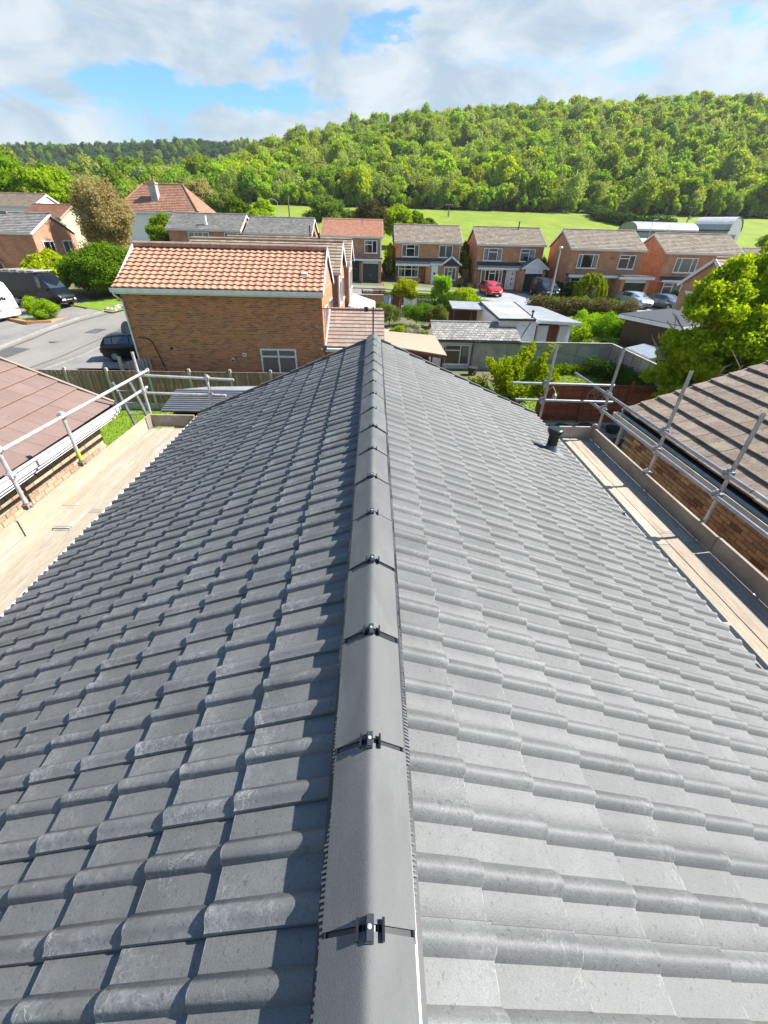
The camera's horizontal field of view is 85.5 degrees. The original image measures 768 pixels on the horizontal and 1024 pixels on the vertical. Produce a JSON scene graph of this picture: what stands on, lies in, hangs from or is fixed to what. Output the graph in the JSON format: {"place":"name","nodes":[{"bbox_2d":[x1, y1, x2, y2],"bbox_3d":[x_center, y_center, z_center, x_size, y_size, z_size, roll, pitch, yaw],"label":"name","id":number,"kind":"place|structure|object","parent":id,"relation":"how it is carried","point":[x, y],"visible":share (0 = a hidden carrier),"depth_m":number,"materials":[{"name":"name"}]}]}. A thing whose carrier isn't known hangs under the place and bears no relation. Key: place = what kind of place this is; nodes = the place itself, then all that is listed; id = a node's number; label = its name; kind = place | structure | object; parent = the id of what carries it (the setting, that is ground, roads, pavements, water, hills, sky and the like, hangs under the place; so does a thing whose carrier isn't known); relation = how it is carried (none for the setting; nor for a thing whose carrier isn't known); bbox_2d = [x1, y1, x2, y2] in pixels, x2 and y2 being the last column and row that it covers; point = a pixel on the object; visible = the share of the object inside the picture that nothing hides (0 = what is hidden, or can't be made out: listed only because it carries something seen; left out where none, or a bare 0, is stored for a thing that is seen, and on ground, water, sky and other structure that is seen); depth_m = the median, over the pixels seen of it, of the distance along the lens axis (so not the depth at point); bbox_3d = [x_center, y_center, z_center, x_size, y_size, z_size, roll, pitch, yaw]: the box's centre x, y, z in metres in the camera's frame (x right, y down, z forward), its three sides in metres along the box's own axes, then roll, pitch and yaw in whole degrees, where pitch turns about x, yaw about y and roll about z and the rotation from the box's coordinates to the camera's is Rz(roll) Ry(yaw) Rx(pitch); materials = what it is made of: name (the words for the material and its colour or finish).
{"place":"outdoors","nodes":[
{"label":"outdoors","id":0,"kind":"place"},
{"bbox_2d":[0,292,91,321],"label":"driveway","id":1,"kind":"structure","parent":0,"point":[66,308],"depth_m":35.40,"materials":[{"name":"concrete"}]},
{"bbox_2d":[0,282,20,318],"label":"motorhome","id":2,"kind":"object","parent":1,"relation":"on","point":[9,307],"visible":0.88,"depth_m":31.88,"materials":[{"name":"white plastic"}]},
{"bbox_2d":[0,268,76,304],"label":"panel van","id":3,"kind":"object","parent":1,"relation":"on","point":[37,284],"visible":0.78,"depth_m":34.75,"materials":[{"name":"black paint"}]},
{"bbox_2d":[74,296,123,311],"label":"lawn","id":4,"kind":"structure","parent":0,"point":[103,303],"depth_m":36.73,"materials":[{"name":"green plant"}]},
{"bbox_2d":[78,357,138,368],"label":"driveway","id":5,"kind":"structure","parent":0,"point":[107,362],"depth_m":25.16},
{"bbox_2d":[99,331,136,361],"bbox_3d":[-15.400,-10.495,26.180,4.140,1.555,2.062,-8,35,-13],"label":"parked car","id":6,"kind":"object","parent":5,"relation":"on","point":[113,345],"visible":0.34,"depth_m":25.24,"materials":[{"name":"black paint"}]},
{"bbox_2d":[4,136,268,182],"label":"distant woodland","id":7,"kind":"object","parent":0,"point":[147,148],"depth_m":475.45,"materials":[{"name":"plant"}]},
{"bbox_2d":[100,409,173,447],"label":"lawn","id":8,"kind":"structure","parent":0,"point":[106,432],"depth_m":17.65,"materials":[{"name":"green plant"}]},
{"bbox_2d":[111,382,147,424],"bbox_3d":[-5.212,-1.050,9.974,0.374,4.470,1.343,2,34,1],"label":"ladder","id":9,"kind":"object","parent":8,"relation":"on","point":[133,390],"visible":0.17,"depth_m":8.56,"materials":[{"name":"metal"}]},
{"bbox_2d":[117,356,157,399],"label":"side gate","id":10,"kind":"structure","parent":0,"point":[120,362],"depth_m":18.90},
{"bbox_2d":[0,288,373,368],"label":"road","id":11,"kind":"structure","parent":0,"point":[69,338],"depth_m":29.20,"materials":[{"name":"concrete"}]},
{"bbox_2d":[161,386,255,427],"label":"garden shed","id":12,"kind":"structure","parent":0,"point":[185,405],"depth_m":13.38,"materials":[{"name":"grey wood"}]},
{"bbox_2d":[0,285,450,344],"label":"pavement","id":13,"kind":"structure","parent":0,"point":[11,335],"depth_m":31.56,"materials":[{"name":"concrete"}]},
{"bbox_2d":[48,301,429,373],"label":"pavement","id":14,"kind":"structure","parent":0,"point":[87,358],"depth_m":25.62,"materials":[{"name":"concrete"}]},
{"bbox_2d":[4,239,623,423],"bbox_3d":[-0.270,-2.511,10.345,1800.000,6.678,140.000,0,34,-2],"label":"ground","id":15,"kind":"structure","parent":0,"point":[89,294],"depth_m":38.87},
{"bbox_2d":[0,188,59,211],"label":"brick house","id":16,"kind":"structure","parent":15,"relation":"on","point":[15,202],"depth_m":55.41,"materials":[{"name":"grey tile"}]},
{"bbox_2d":[3,317,65,324],"bbox_3d":[-27.988,-15.642,33.773,6.110,0.620,4.050,16,36,21],"label":"planter bed","id":17,"kind":"object","parent":15,"relation":"on","point":[27,321],"visible":0.28,"depth_m":31.98,"materials":[{"name":"brown brick"}]},
{"bbox_2d":[29,298,60,318],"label":"garden bush","id":18,"kind":"object","parent":17,"relation":"on","point":[38,307],"visible":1,"depth_m":32.14,"materials":[{"name":"green plant"}]},
{"bbox_2d":[0,211,78,270],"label":"brick house","id":19,"kind":"structure","parent":15,"relation":"on","point":[22,234],"depth_m":40.66,"materials":[{"name":"brick"}]},
{"bbox_2d":[17,247,72,287],"bbox_3d":[-30.509,-21.608,37.770,4.387,4.172,4.637,0,34,-2],"label":"garden bush","id":20,"kind":"object","parent":15,"relation":"on","point":[44,258],"visible":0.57,"depth_m":36.71,"materials":[{"name":"green plant"}]},
{"bbox_2d":[24,203,89,247],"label":"brick house","id":21,"kind":"structure","parent":15,"relation":"on","point":[61,213],"depth_m":49.24,"materials":[{"name":"beige paint"}]},
{"bbox_2d":[0,357,120,531],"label":"bungalow","id":22,"kind":"object","parent":15,"relation":"on","point":[31,399],"visible":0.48,"depth_m":6.81,"materials":[{"name":"tile"}]},
{"bbox_2d":[50,240,128,291],"bbox_3d":[-25.734,-22.335,38.649,8.015,4.963,7.632,0,34,-2],"label":"garden bush","id":23,"kind":"object","parent":15,"relation":"on","point":[100,263],"visible":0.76,"depth_m":36.67,"materials":[{"name":"green plant"}]},
{"bbox_2d":[66,170,135,249],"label":"purple leaved tree","id":24,"kind":"object","parent":15,"relation":"on","point":[105,216],"visible":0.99,"depth_m":41.27,"materials":[{"name":"brown plant"}]},
{"bbox_2d":[0,351,233,614],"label":"scaffold","id":25,"kind":"object","parent":15,"relation":"on","point":[39,537],"visible":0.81,"depth_m":5.65,"materials":[{"name":"wood"}]},
{"bbox_2d":[144,211,170,241],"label":"garden bush","id":26,"kind":"object","parent":15,"relation":"on","point":[155,230],"visible":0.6,"depth_m":52.65,"materials":[{"name":"green plant"}]},
{"bbox_2d":[34,367,284,408],"bbox_3d":[-8.693,-5.484,18.991,14.511,2.064,0.111,0,34,-2],"label":"board fence","id":27,"kind":"object","parent":15,"relation":"on","point":[152,384],"visible":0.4,"depth_m":18.67,"materials":[{"name":"wood"}]},
{"bbox_2d":[124,178,215,243],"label":"villa","id":28,"kind":"object","parent":15,"relation":"on","point":[147,200],"visible":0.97,"depth_m":62.09,"materials":[{"name":"orange tile"}]},
{"bbox_2d":[164,212,248,241],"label":"brick house","id":29,"kind":"structure","parent":15,"relation":"on","point":[182,226],"depth_m":49.73,"materials":[{"name":"grey tile"}]},
{"bbox_2d":[0,287,429,347],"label":"kerb","id":30,"kind":"structure","parent":15,"relation":"on","point":[35,332],"depth_m":31.76,"materials":[{"name":"concrete"}]},
{"bbox_2d":[109,241,333,400],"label":"brick house","id":31,"kind":"structure","parent":15,"relation":"on","point":[200,307],"depth_m":18.37,"materials":[{"name":"brown brick"}]},
{"bbox_2d":[260,349,297,374],"bbox_3d":[-4.849,-6.933,19.251,1.740,1.170,0.095,0,34,-2],"label":"window","id":32,"kind":"structure","parent":31,"relation":"in","point":[276,360],"depth_m":19.23,"materials":[{"name":"white plastic"}]},
{"bbox_2d":[189,233,346,306],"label":"brick house","id":33,"kind":"structure","parent":15,"relation":"on","point":[336,251],"depth_m":23.96,"materials":[{"name":"brown tile"}]},
{"bbox_2d":[244,216,318,236],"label":"brick house","id":34,"kind":"structure","parent":15,"relation":"on","point":[280,226],"depth_m":50.40,"materials":[{"name":"grey tile"}]},
{"bbox_2d":[227,235,353,306],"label":"brick house","id":35,"kind":"structure","parent":15,"relation":"on","point":[349,253],"depth_m":29.17,"materials":[{"name":"brown tile"}]},
{"bbox_2d":[320,215,382,282],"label":"brick house","id":36,"kind":"structure","parent":15,"relation":"on","point":[366,235],"depth_m":50.84,"materials":[{"name":"tile"}]},
{"bbox_2d":[363,263,377,281],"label":"garage door","id":37,"kind":"structure","parent":36,"relation":"in","point":[370,271],"depth_m":51.38,"materials":[{"name":"metal"}]},
{"bbox_2d":[321,307,384,354],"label":"annexe","id":38,"kind":"structure","parent":15,"relation":"on","point":[346,328],"depth_m":19.94,"materials":[{"name":"tile"}]},
{"bbox_2d":[348,293,375,307],"bbox_3d":[-1.590,-14.943,32.009,1.882,2.644,7.320,0,34,-2],"label":"conservatory","id":39,"kind":"object","parent":15,"relation":"on","point":[357,301],"visible":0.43,"depth_m":31.83,"materials":[{"name":"white plastic"}]},
{"bbox_2d":[380,303,401,326],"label":"garden bush","id":40,"kind":"object","parent":15,"relation":"on","point":[393,313],"visible":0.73,"depth_m":33.79,"materials":[{"name":"green plant"}]},
{"bbox_2d":[362,289,432,302],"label":"garden fence","id":41,"kind":"object","parent":15,"relation":"on","point":[424,295],"visible":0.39,"depth_m":42.33,"materials":[{"name":"brown wood"}]},
{"bbox_2d":[391,277,419,299],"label":"garden bush","id":42,"kind":"object","parent":15,"relation":"on","point":[402,286],"visible":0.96,"depth_m":41.60,"materials":[{"name":"green plant"}]},
{"bbox_2d":[384,331,446,366],"bbox_3d":[1.397,-7.989,22.271,3.042,2.620,4.950,0,34,-2],"label":"garden canopy","id":43,"kind":"object","parent":15,"relation":"on","point":[424,347],"visible":0.49,"depth_m":20.97,"materials":[{"name":"beige fabric"}]},
{"bbox_2d":[402,301,434,324],"bbox_3d":[2.758,-16.323,34.657,2.984,2.157,2.381,-18,38,-26],"label":"garden bush","id":44,"kind":"object","parent":15,"relation":"on","point":[414,312],"visible":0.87,"depth_m":34.16,"materials":[{"name":"green plant"}]},
{"bbox_2d":[392,223,468,284],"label":"brick house","id":45,"kind":"structure","parent":15,"relation":"on","point":[425,253],"depth_m":52.80,"materials":[{"name":"brick"}]},
{"bbox_2d":[398,266,418,277],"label":"bay window","id":46,"kind":"structure","parent":45,"relation":"in","point":[403,271],"depth_m":53.16,"materials":[{"name":"white plastic"}]},
{"bbox_2d":[402,244,419,257],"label":"window","id":47,"kind":"structure","parent":45,"relation":"in","point":[408,250],"depth_m":52.55,"materials":[{"name":"white plastic"}]},
{"bbox_2d":[424,303,448,322],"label":"garden bush","id":48,"kind":"object","parent":15,"relation":"on","point":[439,310],"visible":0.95,"depth_m":33.81,"materials":[{"name":"green plant"}]},
{"bbox_2d":[430,274,452,298],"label":"garden bush","id":49,"kind":"object","parent":15,"relation":"on","point":[442,285],"visible":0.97,"depth_m":41.21,"materials":[{"name":"green plant"}]},
{"bbox_2d":[448,301,482,320],"bbox_3d":[6.431,-14.681,32.380,2.763,2.740,3.334,2,34,1],"label":"garden shelter","id":50,"kind":"object","parent":15,"relation":"on","point":[463,310],"visible":0.27,"depth_m":32.68,"materials":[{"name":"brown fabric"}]},
{"bbox_2d":[449,287,481,301],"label":"garden bush","id":51,"kind":"object","parent":15,"relation":"on","point":[468,294],"visible":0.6,"depth_m":40.01,"materials":[{"name":"green plant"}]},
{"bbox_2d":[427,320,521,368],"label":"outbuilding","id":52,"kind":"structure","parent":15,"relation":"on","point":[457,340],"depth_m":25.89,"materials":[{"name":"stone"}]},
{"bbox_2d":[443,344,470,365],"bbox_3d":[4.545,-9.775,25.905,1.650,1.230,0.095,0,34,-2],"label":"window","id":53,"kind":"structure","parent":52,"relation":"in","point":[458,355],"depth_m":25.93,"materials":[{"name":"white plastic"}]},
{"bbox_2d":[476,301,536,341],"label":"garage","id":54,"kind":"structure","parent":15,"relation":"on","point":[517,316],"depth_m":27.20,"materials":[{"name":"white paint"}]},
{"bbox_2d":[466,221,549,291],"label":"brick house","id":55,"kind":"structure","parent":15,"relation":"on","point":[505,257],"depth_m":51.44,"materials":[{"name":"brick"}]},
{"bbox_2d":[480,270,502,283],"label":"bay window","id":56,"kind":"structure","parent":55,"relation":"in","point":[495,275],"depth_m":51.74,"materials":[{"name":"white plastic"}]},
{"bbox_2d":[483,248,502,261],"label":"window","id":57,"kind":"structure","parent":55,"relation":"in","point":[490,254],"depth_m":51.25,"materials":[{"name":"white plastic"}]},
{"bbox_2d":[467,340,562,404],"bbox_3d":[5.972,-5.747,18.524,3.779,3.267,2.918,-10,35,-16],"label":"loose shrub","id":58,"kind":"object","parent":15,"relation":"on","point":[505,372],"visible":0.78,"depth_m":18.20,"materials":[{"name":"green plant"}]},
{"bbox_2d":[471,341,612,369],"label":"concrete wall","id":59,"kind":"structure","parent":15,"relation":"on","point":[483,351],"depth_m":25.78,"materials":[{"name":"concrete"}]},
{"bbox_2d":[529,277,559,296],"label":"people carrier","id":60,"kind":"object","parent":15,"relation":"on","point":[541,285],"visible":0.82,"depth_m":47.31,"materials":[{"name":"grey paint"}]},
{"bbox_2d":[518,304,581,341],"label":"garden store","id":61,"kind":"structure","parent":15,"relation":"on","point":[551,326],"depth_m":27.26,"materials":[{"name":"grey fabric"}]},
{"bbox_2d":[521,362,599,374],"bbox_3d":[10.517,-8.845,25.780,6.542,0.820,1.244,0,34,-2],"label":"hedge","id":62,"kind":"object","parent":15,"relation":"on","point":[565,368],"visible":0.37,"depth_m":25.63,"materials":[{"name":"green plant"}]},
{"bbox_2d":[568,322,592,342],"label":"garden bush","id":63,"kind":"object","parent":15,"relation":"on","point":[582,334],"visible":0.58,"depth_m":28.39,"materials":[{"name":"green plant"}]},
{"bbox_2d":[525,294,641,319],"bbox_3d":[19.158,-19.765,40.310,10.921,2.159,2.762,6,34,6],"label":"hedge","id":64,"kind":"object","parent":15,"relation":"on","point":[571,307],"visible":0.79,"depth_m":39.92,"materials":[{"name":"green plant"}]},
{"bbox_2d":[571,308,602,327],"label":"garden bush","id":65,"kind":"object","parent":15,"relation":"on","point":[582,316],"visible":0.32,"depth_m":30.85,"materials":[{"name":"green plant"}]},
{"bbox_2d":[535,379,657,422],"bbox_3d":[11.733,-4.805,18.502,9.828,1.950,0.171,2,34,0],"label":"panel fence","id":66,"kind":"object","parent":15,"relation":"on","point":[627,395],"visible":0.31,"depth_m":18.46,"materials":[{"name":"wood"}]},
{"bbox_2d":[545,228,654,301],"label":"brick house","id":67,"kind":"structure","parent":15,"relation":"on","point":[614,257],"depth_m":47.77,"materials":[{"name":"brick"}]},
{"bbox_2d":[575,254,599,268],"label":"window","id":68,"kind":"structure","parent":67,"relation":"in","point":[585,261],"depth_m":47.53,"materials":[{"name":"white plastic"}]},
{"bbox_2d":[616,255,636,269],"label":"window","id":69,"kind":"structure","parent":67,"relation":"in","point":[626,262],"depth_m":47.67,"materials":[{"name":"white plastic"}]},
{"bbox_2d":[590,310,624,342],"bbox_3d":[15.639,-12.390,29.167,2.953,3.276,2.913,0,34,-2],"label":"garden bush","id":70,"kind":"object","parent":15,"relation":"on","point":[604,326],"visible":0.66,"depth_m":28.37,"materials":[{"name":"green plant"}]},
{"bbox_2d":[580,354,654,385],"bbox_3d":[13.542,-7.777,23.898,1.722,1.566,5.790,-7,35,-12],"label":"hedge","id":71,"kind":"object","parent":15,"relation":"on","point":[608,372],"visible":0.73,"depth_m":24.19,"materials":[{"name":"green plant"}]},
{"bbox_2d":[604,344,658,385],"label":"concrete wall","id":72,"kind":"structure","parent":15,"relation":"on","point":[634,360],"depth_m":23.75,"materials":[{"name":"concrete"}]},
{"bbox_2d":[512,344,767,669],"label":"scaffold","id":73,"kind":"object","parent":15,"relation":"on","point":[682,538],"visible":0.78,"depth_m":5.43,"materials":[{"name":"metal"}]},
{"bbox_2d":[618,308,700,349],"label":"garage","id":74,"kind":"structure","parent":15,"relation":"on","point":[644,326],"depth_m":26.52,"materials":[{"name":"fabric"}]},
{"bbox_2d":[612,360,767,606],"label":"bungalow","id":75,"kind":"object","parent":15,"relation":"on","point":[714,421],"visible":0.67,"depth_m":7.10,"materials":[{"name":"tile"}]},
{"bbox_2d":[637,232,745,295],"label":"brick house","id":76,"kind":"structure","parent":15,"relation":"on","point":[669,261],"depth_m":48.74,"materials":[{"name":"brick"}]},
{"bbox_2d":[672,258,698,273],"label":"window","id":77,"kind":"structure","parent":76,"relation":"in","point":[682,265],"depth_m":48.38,"materials":[{"name":"white plastic"}]},
{"bbox_2d":[638,238,767,397],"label":"broadleaf tree","id":78,"kind":"object","parent":15,"relation":"on","point":[728,334],"visible":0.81,"depth_m":15.62,"materials":[{"name":"green plant"}]},
{"bbox_2d":[673,256,745,310],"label":"garage","id":79,"kind":"structure","parent":15,"relation":"on","point":[701,273],"depth_m":39.01,"materials":[{"name":"brick"}]},
{"bbox_2d":[0,333,767,1023],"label":"grey tiled house","id":80,"kind":"structure","parent":0,"point":[374,679],"depth_m":1.79,"materials":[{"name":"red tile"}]},
{"bbox_2d":[0,0,767,144],"label":"sky","id":81,"kind":"structure","parent":0,"point":[72,71],"materials":[{"name":"blue"}]},
{"bbox_2d":[51,133,767,217],"bbox_3d":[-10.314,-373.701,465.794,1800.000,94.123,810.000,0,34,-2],"label":"hill","id":82,"kind":"structure","parent":0,"point":[557,209],"depth_m":157.85,"materials":[{"name":"plant"}]},
{"bbox_2d":[49,90,767,208],"bbox_3d":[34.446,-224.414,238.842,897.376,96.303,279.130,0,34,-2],"label":"woodland","id":83,"kind":"object","parent":82,"relation":"on","point":[648,189],"visible":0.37,"depth_m":198.22,"materials":[{"name":"plant"}]},
{"bbox_2d":[221,109,767,217],"label":"woodland edge","id":84,"kind":"object","parent":82,"relation":"on","point":[505,205],"depth_m":153.16,"materials":[{"name":"plant"}]},
{"bbox_2d":[128,204,767,262],"bbox_3d":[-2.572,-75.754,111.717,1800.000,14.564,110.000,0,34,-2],"label":"field","id":85,"kind":"structure","parent":0,"point":[551,225],"depth_m":132.25,"materials":[{"name":"green plant"}]},
{"bbox_2d":[0,150,27,191],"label":"broadleaf tree","id":86,"kind":"object","parent":85,"relation":"on","point":[8,179],"visible":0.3,"depth_m":62.45,"materials":[{"name":"green plant"}]},
{"bbox_2d":[8,165,74,203],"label":"broadleaf tree","id":87,"kind":"object","parent":85,"relation":"on","point":[51,182],"visible":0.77,"depth_m":61.88,"materials":[{"name":"green plant"}]},
{"bbox_2d":[182,177,216,201],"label":"broadleaf tree","id":88,"kind":"object","parent":85,"relation":"on","point":[198,188],"visible":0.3,"depth_m":86.30,"materials":[{"name":"brown plant"}]},
{"bbox_2d":[204,190,230,212],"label":"broadleaf tree","id":89,"kind":"object","parent":85,"relation":"on","point":[215,202],"visible":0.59,"depth_m":84.31,"materials":[{"name":"green plant"}]},
{"bbox_2d":[223,195,251,213],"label":"broadleaf tree","id":90,"kind":"object","parent":85,"relation":"on","point":[233,205],"visible":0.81,"depth_m":82.23,"materials":[{"name":"green plant"}]},
{"bbox_2d":[252,198,275,215],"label":"broadleaf tree","id":91,"kind":"object","parent":85,"relation":"on","point":[262,204],"visible":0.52,"depth_m":89.04,"materials":[{"name":"green plant"}]},
{"bbox_2d":[302,193,352,223],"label":"broadleaf tree","id":92,"kind":"object","parent":85,"relation":"on","point":[328,206],"visible":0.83,"depth_m":82.11,"materials":[{"name":"green plant"}]},
{"bbox_2d":[354,199,387,237],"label":"broadleaf tree","id":93,"kind":"object","parent":85,"relation":"on","point":[368,209],"visible":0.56,"depth_m":73.52,"materials":[{"name":"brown plant"}]},
{"bbox_2d":[384,203,412,245],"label":"broadleaf tree","id":94,"kind":"object","parent":85,"relation":"on","point":[399,213],"visible":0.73,"depth_m":76.82,"materials":[{"name":"green plant"}]},
{"bbox_2d":[587,204,677,224],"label":"hedge","id":95,"kind":"object","parent":85,"relation":"on","point":[606,215],"visible":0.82,"depth_m":131.48,"materials":[{"name":"green plant"}]},
{"bbox_2d":[618,221,698,237],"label":"barn","id":96,"kind":"structure","parent":85,"relation":"on","point":[642,229],"depth_m":92.30,"materials":[{"name":"metal"}]},
{"bbox_2d":[694,217,743,241],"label":"barn","id":97,"kind":"structure","parent":85,"relation":"on","point":[732,227],"depth_m":92.64,"materials":[{"name":"metal"}]},
{"bbox_2d":[475,292,531,304],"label":"driveway","id":98,"kind":"structure","parent":0,"point":[519,299],"depth_m":47.24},
{"bbox_2d":[478,280,502,296],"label":"parked car","id":99,"kind":"object","parent":98,"relation":"on","point":[487,288],"visible":0.97,"depth_m":47.34,"materials":[{"name":"red paint"}]},
{"bbox_2d":[519,373,616,410],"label":"lawn","id":100,"kind":"structure","parent":0,"point":[565,380],"depth_m":24.68,"materials":[{"name":"green plant"}]},
{"bbox_2d":[626,344,667,362],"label":"metal shed","id":101,"kind":"structure","parent":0,"point":[646,350],"depth_m":23.70,"materials":[{"name":"white paint"}]},
{"bbox_2d":[637,306,664,311],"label":"driveway","id":102,"kind":"structure","parent":0,"point":[649,308],"depth_m":45.19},
{"bbox_2d":[615,291,653,307],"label":"parked car","id":103,"kind":"object","parent":102,"relation":"on","point":[646,301],"visible":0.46,"depth_m":44.81,"materials":[{"name":"silver metal"}]},
{"bbox_2d":[649,293,676,308],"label":"parked car","id":104,"kind":"object","parent":102,"relation":"on","point":[665,300],"visible":0.52,"depth_m":44.42,"materials":[{"name":"grey paint"}]},
{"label":"lawn","id":105,"kind":"structure","parent":0,"visible":0},
{"bbox_2d":[571,272,608,299],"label":"bush","id":106,"kind":"object","parent":105,"relation":"on","point":[586,282],"visible":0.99,"depth_m":45.23,"materials":[{"name":"green plant"}]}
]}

